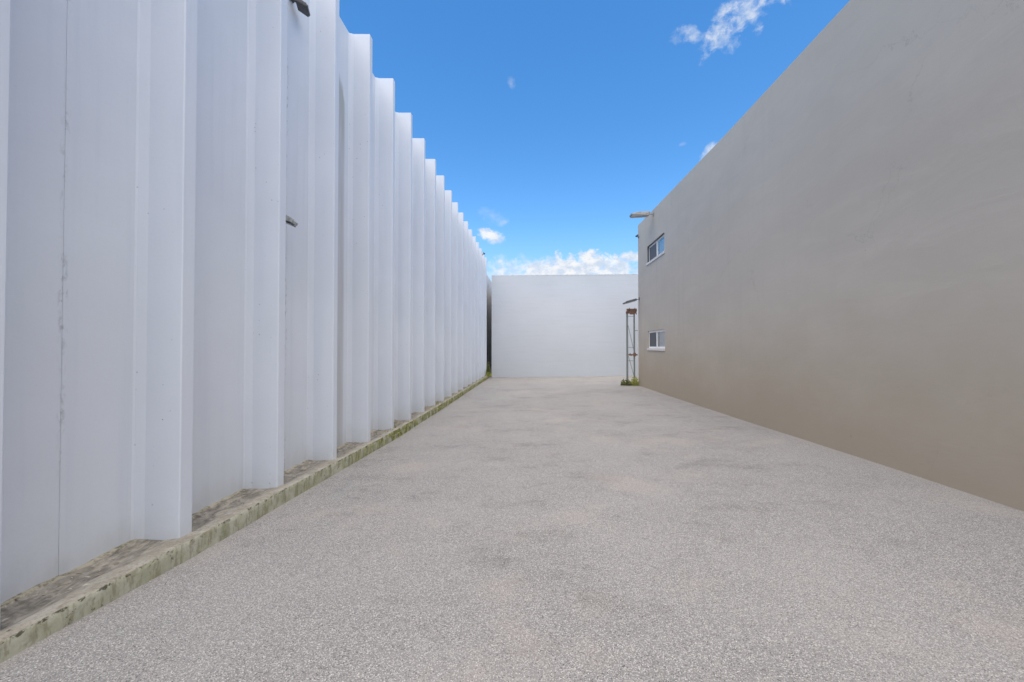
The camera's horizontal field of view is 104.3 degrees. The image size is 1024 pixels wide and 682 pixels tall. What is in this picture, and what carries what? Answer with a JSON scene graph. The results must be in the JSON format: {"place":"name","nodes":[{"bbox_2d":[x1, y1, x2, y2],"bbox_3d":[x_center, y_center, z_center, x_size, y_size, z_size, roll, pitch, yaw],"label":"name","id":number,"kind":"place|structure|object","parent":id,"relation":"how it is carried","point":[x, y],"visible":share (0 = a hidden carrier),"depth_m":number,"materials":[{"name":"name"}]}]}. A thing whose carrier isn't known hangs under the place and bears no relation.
{"place":"outdoors","nodes":[
{"label":"outdoors","id":0,"kind":"place"},
{"bbox_2d":[0,371,1023,681],"bbox_3d":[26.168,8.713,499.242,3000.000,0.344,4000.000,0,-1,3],"label":"paved ground","id":1,"kind":"structure","parent":0,"point":[550,529],"depth_m":2.90,"materials":[{"name":"grey concrete"}]},
{"bbox_2d":[0,376,488,662],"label":"kerb","id":2,"kind":"structure","parent":1,"relation":"on","point":[140,563],"depth_m":2.92,"materials":[{"name":"concrete"}]},
{"bbox_2d":[1,423,397,631],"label":"leaf litter","id":3,"kind":"object","parent":2,"relation":"on","point":[116,562],"visible":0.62,"depth_m":2.59,"materials":[{"name":"brown plant"}]},
{"bbox_2d":[376,376,487,437],"bbox_3d":[-2.059,1.972,15.704,0.505,0.320,16.607,0,-1,3],"label":"moss","id":4,"kind":"object","parent":2,"relation":"on","point":[438,408],"visible":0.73,"depth_m":12.23,"materials":[{"name":"green plant"}]},
{"bbox_2d":[485,362,490,373],"bbox_3d":[-1.470,1.669,24.129,0.454,0.912,0.441,0,-1,3],"label":"weed","id":5,"kind":"object","parent":2,"relation":"on","point":[488,369],"visible":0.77,"depth_m":24.05,"materials":[{"name":"green plant"}]},
{"bbox_2d":[0,0,491,603],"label":"ribbed building","id":6,"kind":"structure","parent":1,"relation":"on","point":[192,322],"depth_m":3.74,"materials":[{"name":"white paint"}]},
{"bbox_2d":[286,215,297,226],"bbox_3d":[-2.775,-1.523,4.826,0.277,0.240,0.170,0,-1,-6],"label":"floodlight","id":7,"kind":"object","parent":6,"relation":"attached to","point":[290,221],"visible":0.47,"depth_m":4.80,"materials":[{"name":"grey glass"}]},
{"bbox_2d":[291,0,309,16],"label":"floodlight","id":8,"kind":"object","parent":6,"relation":"attached to","point":[302,6],"visible":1,"depth_m":5.21,"materials":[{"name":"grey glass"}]},
{"bbox_2d":[492,274,638,376],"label":"end building","id":9,"kind":"structure","parent":1,"relation":"on","point":[569,325],"depth_m":24.39,"materials":[{"name":"white paint"}]},
{"bbox_2d":[620,379,631,385],"bbox_3d":[5.176,1.861,18.035,0.532,0.349,0.555,0,-1,3],"label":"weed","id":10,"kind":"object","parent":1,"relation":"on","point":[625,383],"visible":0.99,"depth_m":17.96,"materials":[{"name":"green plant"}]},
{"bbox_2d":[626,308,637,382],"bbox_3d":[5.459,0.259,18.175,0.560,3.543,0.185,0,-1,3],"label":"steel frame","id":11,"kind":"object","parent":1,"relation":"on","point":[631,312],"visible":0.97,"depth_m":18.16,"materials":[{"name":"grey metal"}]},
{"bbox_2d":[631,377,638,385],"bbox_3d":[5.518,1.792,17.931,0.424,0.464,0.409,0,-1,-28],"label":"weed","id":12,"kind":"object","parent":1,"relation":"on","point":[635,382],"visible":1,"depth_m":17.86,"materials":[{"name":"green plant"}]},
{"bbox_2d":[638,0,1023,510],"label":"stucco building","id":13,"kind":"structure","parent":1,"relation":"on","point":[831,243],"depth_m":5.60,"materials":[{"name":"beige paint"}]},
{"bbox_2d":[623,297,639,304],"bbox_3d":[5.326,-1.788,17.772,0.718,0.308,0.260,0,-1,3],"label":"area light","id":14,"kind":"object","parent":13,"relation":"attached to","point":[632,300],"visible":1,"depth_m":17.66,"materials":[{"name":"metal"}]},
{"bbox_2d":[629,211,653,217],"bbox_3d":[5.123,-4.988,15.684,0.899,0.189,0.340,0,-1,3],"label":"area light","id":15,"kind":"object","parent":13,"relation":"attached to","point":[641,214],"visible":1,"depth_m":15.55,"materials":[{"name":"grey metal"}]},
{"bbox_2d":[646,233,664,265],"bbox_3d":[5.610,-3.538,15.468,0.160,0.778,2.240,0,-1,3],"label":"window","id":16,"kind":"structure","parent":13,"relation":"in","point":[656,249],"depth_m":15.55,"materials":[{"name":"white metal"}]},
{"bbox_2d":[647,329,664,350],"bbox_3d":[5.593,-0.024,15.385,0.130,0.788,2.190,0,-1,3],"label":"window","id":17,"kind":"structure","parent":13,"relation":"in","point":[657,337],"depth_m":15.37,"materials":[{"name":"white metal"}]},
{"bbox_2d":[339,0,849,281],"label":"sky","id":18,"kind":"structure","parent":0,"point":[548,124],"materials":[{"name":"blue"}]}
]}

